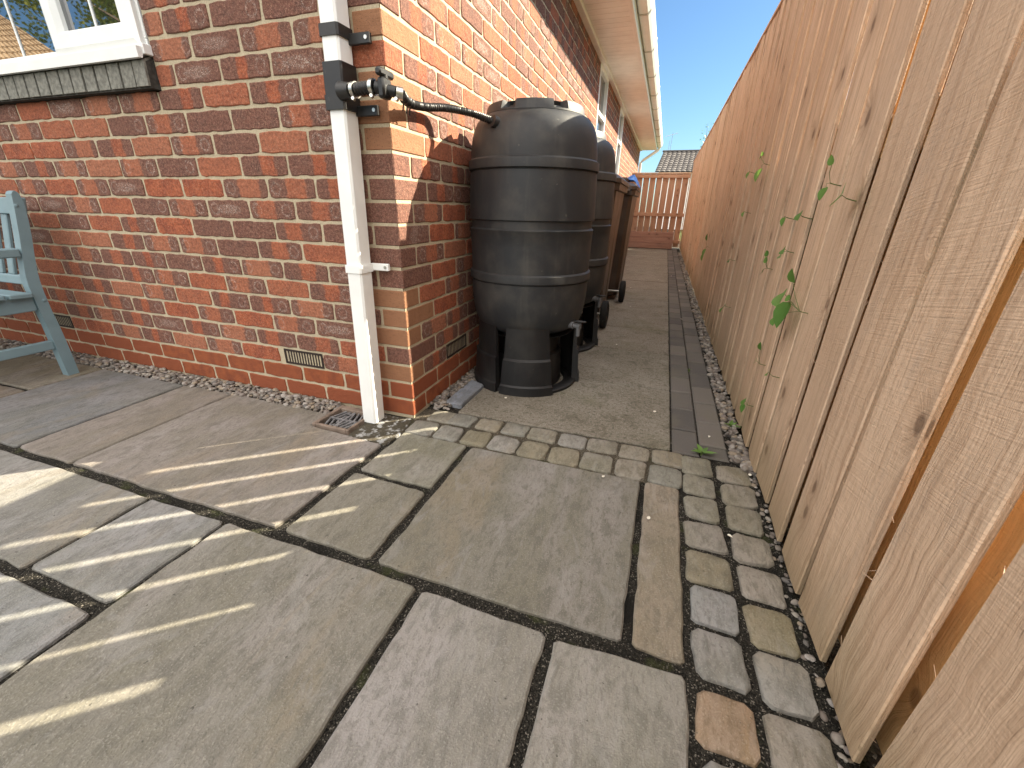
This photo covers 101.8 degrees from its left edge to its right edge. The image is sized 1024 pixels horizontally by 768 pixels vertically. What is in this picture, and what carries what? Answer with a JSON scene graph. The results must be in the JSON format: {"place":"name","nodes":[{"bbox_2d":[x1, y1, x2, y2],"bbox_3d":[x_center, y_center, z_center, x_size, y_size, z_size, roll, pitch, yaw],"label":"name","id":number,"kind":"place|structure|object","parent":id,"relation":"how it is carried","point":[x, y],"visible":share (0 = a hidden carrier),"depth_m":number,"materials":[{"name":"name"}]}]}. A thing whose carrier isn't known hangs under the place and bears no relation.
{"place":"outdoors","nodes":[
{"label":"outdoors","id":0,"kind":"place"},
{"bbox_2d":[0,348,859,767],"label":"patio","id":1,"kind":"structure","parent":0,"point":[198,578],"depth_m":0.94,"materials":[{"name":"stone"}]},
{"bbox_2d":[0,191,79,375],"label":"garden bench","id":2,"kind":"object","parent":1,"relation":"on","point":[13,208],"visible":1,"depth_m":1.91,"materials":[{"name":"blue paint"}]},
{"bbox_2d":[0,338,341,413],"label":"gravel strip","id":3,"kind":"object","parent":1,"relation":"on","point":[299,400],"visible":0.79,"depth_m":2.02,"materials":[{"name":"grey gravel"}]},
{"bbox_2d":[312,405,364,434],"bbox_3d":[-0.686,0.156,1.713,0.173,0.046,0.178,9,24,17],"label":"drain gully","id":4,"kind":"object","parent":1,"relation":"in","point":[342,415],"visible":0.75,"depth_m":1.69,"materials":[{"name":"metal"}]},
{"bbox_2d":[749,474,853,767],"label":"gravel by setts","id":5,"kind":"structure","parent":1,"relation":"on","point":[838,739],"depth_m":0.88,"materials":[{"name":"grey gravel"}]},
{"bbox_2d":[427,247,739,464],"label":"path","id":6,"kind":"structure","parent":0,"point":[619,392],"depth_m":2.08,"materials":[{"name":"concrete"}]},
{"bbox_2d":[430,366,475,409],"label":"gravel by side wall","id":7,"kind":"structure","parent":6,"relation":"on","point":[440,401],"depth_m":1.95,"materials":[{"name":"grey gravel"}]},
{"bbox_2d":[446,380,483,408],"bbox_3d":[-0.213,0.052,1.966,0.090,0.039,0.284,9,24,17],"label":"loose block","id":8,"kind":"object","parent":6,"relation":"on","point":[461,398],"depth_m":1.93,"materials":[{"name":"concrete"}]},
{"bbox_2d":[475,318,578,396],"bbox_3d":[0.079,-0.189,2.118,0.540,0.325,0.527,9,24,17],"label":"butt stand","id":9,"kind":"object","parent":6,"relation":"on","point":[522,363],"visible":0.81,"depth_m":1.94,"materials":[{"name":"black plastic"}]},
{"bbox_2d":[469,97,599,335],"bbox_3d":[0.100,-0.716,1.901,0.585,0.924,0.563,9,24,17],"label":"water butt","id":10,"kind":"object","parent":9,"relation":"on","point":[534,164],"visible":0.96,"depth_m":1.67,"materials":[{"name":"plastic"}]},
{"bbox_2d":[557,301,597,353],"bbox_3d":[0.296,-0.427,2.690,0.540,0.325,0.527,9,24,17],"label":"butt stand","id":11,"kind":"object","parent":6,"relation":"on","point":[589,332],"visible":0.15,"depth_m":2.68,"materials":[{"name":"black plastic"}]},
{"bbox_2d":[584,130,616,306],"bbox_3d":[0.318,-0.954,2.474,0.585,0.924,0.563,9,24,17],"label":"water butt","id":12,"kind":"object","parent":11,"relation":"on","point":[605,187],"visible":0.22,"depth_m":2.29,"materials":[{"name":"plastic"}]},
{"bbox_2d":[581,174,628,327],"bbox_3d":[0.549,-1.062,3.239,0.552,1.075,0.795,9,24,17],"label":"wheelie bin","id":13,"kind":"object","parent":6,"relation":"on","point":[621,187],"visible":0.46,"depth_m":3.07,"materials":[{"name":"brown plastic"}]},
{"bbox_2d":[607,177,640,301],"bbox_3d":[0.913,-1.428,4.119,0.552,1.075,0.795,9,24,17],"label":"wheelie bin","id":14,"kind":"object","parent":6,"relation":"on","point":[617,284],"visible":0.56,"depth_m":3.87,"materials":[{"name":"plastic"}]},
{"bbox_2d":[628,174,640,188],"bbox_3d":[1.078,-1.826,3.758,0.170,0.120,0.200,9,24,17],"label":"cloth","id":15,"kind":"object","parent":14,"relation":"on","point":[632,178],"visible":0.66,"depth_m":3.70,"materials":[{"name":"blue fabric"}]},
{"bbox_2d":[628,231,673,248],"bbox_3d":[3.204,-3.396,9.759,1.070,0.360,0.398,9,24,17],"label":"timber planter","id":16,"kind":"object","parent":6,"relation":"on","point":[649,239],"visible":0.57,"depth_m":9.56,"materials":[{"name":"wood"}]},
{"bbox_2d":[631,172,691,246],"bbox_3d":[3.305,-4.071,9.784,1.439,1.612,0.078,9,24,17],"label":"end fence","id":17,"kind":"object","parent":6,"relation":"on","point":[667,214],"visible":0.62,"depth_m":9.67,"materials":[{"name":"brown wood"}]},
{"bbox_2d":[678,252,756,475],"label":"gravel by fence","id":18,"kind":"structure","parent":6,"relation":"on","point":[738,452],"depth_m":2.01,"materials":[{"name":"grey gravel"}]},
{"bbox_2d":[725,420,741,427],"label":"weed","id":19,"kind":"object","parent":18,"relation":"on","point":[731,423],"visible":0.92,"depth_m":1.71,"materials":[{"name":"green plant"}]},
{"bbox_2d":[638,0,852,211],"label":"sky","id":20,"kind":"structure","parent":0,"point":[704,47],"materials":[{"name":"blue"}]},
{"bbox_2d":[636,212,882,767],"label":"ground","id":21,"kind":"structure","parent":0,"point":[872,757],"depth_m":0.85,"materials":[{"name":"soil"}]},
{"bbox_2d":[0,0,662,418],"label":"brick house","id":22,"kind":"structure","parent":21,"relation":"on","point":[168,172],"depth_m":1.72,"materials":[{"name":"brick"}]},
{"bbox_2d":[0,0,152,75],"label":"window","id":23,"kind":"structure","parent":22,"relation":"in","point":[36,35],"depth_m":1.58,"materials":[{"name":"white plastic"}]},
{"bbox_2d":[318,0,389,423],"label":"drainpipe","id":24,"kind":"object","parent":22,"relation":"attached to","point":[340,39],"visible":0.96,"depth_m":1.38,"materials":[{"name":"white plastic"}]},
{"bbox_2d":[335,66,499,127],"bbox_3d":[-0.265,-0.939,1.394,0.194,0.090,0.600,21,30,38],"label":"filler hose","id":25,"kind":"object","parent":24,"relation":"attached to","point":[381,86],"visible":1,"depth_m":1.24,"materials":[{"name":"black plastic"}]},
{"bbox_2d":[595,63,608,131],"bbox_3d":[1.005,-2.972,4.877,0.070,1.160,0.652,9,24,17],"label":"window","id":26,"kind":"structure","parent":22,"relation":"in","point":[604,81],"depth_m":4.85,"materials":[{"name":"white plastic"}]},
{"bbox_2d":[615,108,623,173],"bbox_3d":[1.685,-3.731,6.702,0.070,1.160,0.592,9,24,17],"label":"window","id":27,"kind":"structure","parent":22,"relation":"in","point":[621,119],"depth_m":6.77,"materials":[{"name":"white plastic"}]},
{"bbox_2d":[403,408,845,767],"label":"sett border","id":28,"kind":"object","parent":21,"relation":"on","point":[754,696],"visible":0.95,"depth_m":0.94,"materials":[{"name":"stone"}]},
{"bbox_2d":[667,248,731,463],"bbox_3d":[2.258,-1.488,5.737,0.206,0.032,9.702,9,24,17],"label":"block edging","id":29,"kind":"object","parent":21,"relation":"on","point":[695,420],"visible":0.94,"depth_m":2.09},
{"bbox_2d":[691,444,715,455],"bbox_3d":[0.698,0.249,1.510,0.080,0.034,0.072,20,30,38],"label":"weed","id":30,"kind":"object","parent":29,"relation":"on","point":[700,449],"visible":1,"depth_m":1.51,"materials":[{"name":"green plant"}]},
{"bbox_2d":[679,0,1023,767],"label":"timber fence","id":31,"kind":"object","parent":21,"relation":"on","point":[887,446],"visible":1,"depth_m":0.72,"materials":[{"name":"brown wood"}]},
{"bbox_2d":[700,234,707,260],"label":"vine sprig","id":32,"kind":"object","parent":31,"relation":"attached to","point":[703,252],"visible":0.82,"depth_m":3.70,"materials":[{"name":"green plant"}]},
{"bbox_2d":[740,398,760,411],"bbox_3d":[0.878,0.076,1.536,0.074,0.052,0.046,-2,23,-7],"label":"vine sprig","id":33,"kind":"object","parent":31,"relation":"attached to","point":[742,406],"visible":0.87,"depth_m":1.53,"materials":[{"name":"green plant"}]},
{"bbox_2d":[754,152,768,181],"bbox_3d":[1.133,-0.977,1.879,0.082,0.122,0.068,-5,24,-15],"label":"vine sprig","id":34,"kind":"object","parent":31,"relation":"attached to","point":[757,174],"visible":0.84,"depth_m":1.87,"materials":[{"name":"green plant"}]},
{"bbox_2d":[754,342,771,366],"bbox_3d":[0.880,-0.106,1.442,0.070,0.090,0.039,0,23,-4],"label":"vine sprig","id":35,"kind":"object","parent":31,"relation":"attached to","point":[759,346],"visible":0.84,"depth_m":1.43,"materials":[{"name":"green plant"}]},
{"bbox_2d":[762,250,772,271],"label":"vine sprig","id":36,"kind":"object","parent":31,"relation":"attached to","point":[765,255],"visible":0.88,"depth_m":1.52,"materials":[{"name":"green plant"}]},
{"bbox_2d":[777,246,793,258],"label":"vine sprig","id":37,"kind":"object","parent":31,"relation":"attached to","point":[781,252],"visible":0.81,"depth_m":1.34,"materials":[{"name":"green plant"}]},
{"bbox_2d":[780,216,793,225],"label":"vine sprig","id":38,"kind":"object","parent":31,"relation":"attached to","point":[782,220],"visible":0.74,"depth_m":1.39,"materials":[{"name":"green plant"}]},
{"bbox_2d":[770,269,807,327],"bbox_3d":[0.806,-0.248,1.204,0.060,0.171,0.182,0,23,-2],"label":"vine sprig","id":39,"kind":"object","parent":31,"relation":"attached to","point":[781,311],"visible":0.91,"depth_m":1.22,"materials":[{"name":"green plant"}]},
{"bbox_2d":[794,210,811,220],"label":"vine sprig","id":40,"kind":"object","parent":31,"relation":"attached to","point":[797,217],"visible":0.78,"depth_m":1.23,"materials":[{"name":"green plant"}]},
{"bbox_2d":[817,155,841,200],"bbox_3d":[0.823,-0.519,1.052,0.073,0.106,0.028,-2,23,-8],"label":"vine sprig","id":41,"kind":"object","parent":31,"relation":"attached to","point":[822,191],"visible":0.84,"depth_m":1.05,"materials":[{"name":"green plant"}]},
{"bbox_2d":[830,183,865,205],"bbox_3d":[0.756,-0.428,0.937,0.105,0.053,0.049,-7,24,-19],"label":"vine sprig","id":42,"kind":"object","parent":31,"relation":"attached to","point":[843,196],"visible":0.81,"depth_m":0.94,"materials":[{"name":"green plant"}]},
{"label":"lawn","id":43,"kind":"structure","parent":0,"visible":0},
{"bbox_2d":[655,133,699,229],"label":"tiled house","id":44,"kind":"structure","parent":43,"relation":"on","point":[676,161],"depth_m":19.60,"materials":[{"name":"tile"}]},
{"bbox_2d":[761,101,845,402],"bbox_3d":[1.399,-0.530,1.583,0.546,1.596,3.394,9,24,17],"label":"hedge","id":45,"kind":"object","parent":43,"relation":"on","point":[800,264],"depth_m":1.76,"materials":[{"name":"green plant"}]}
]}

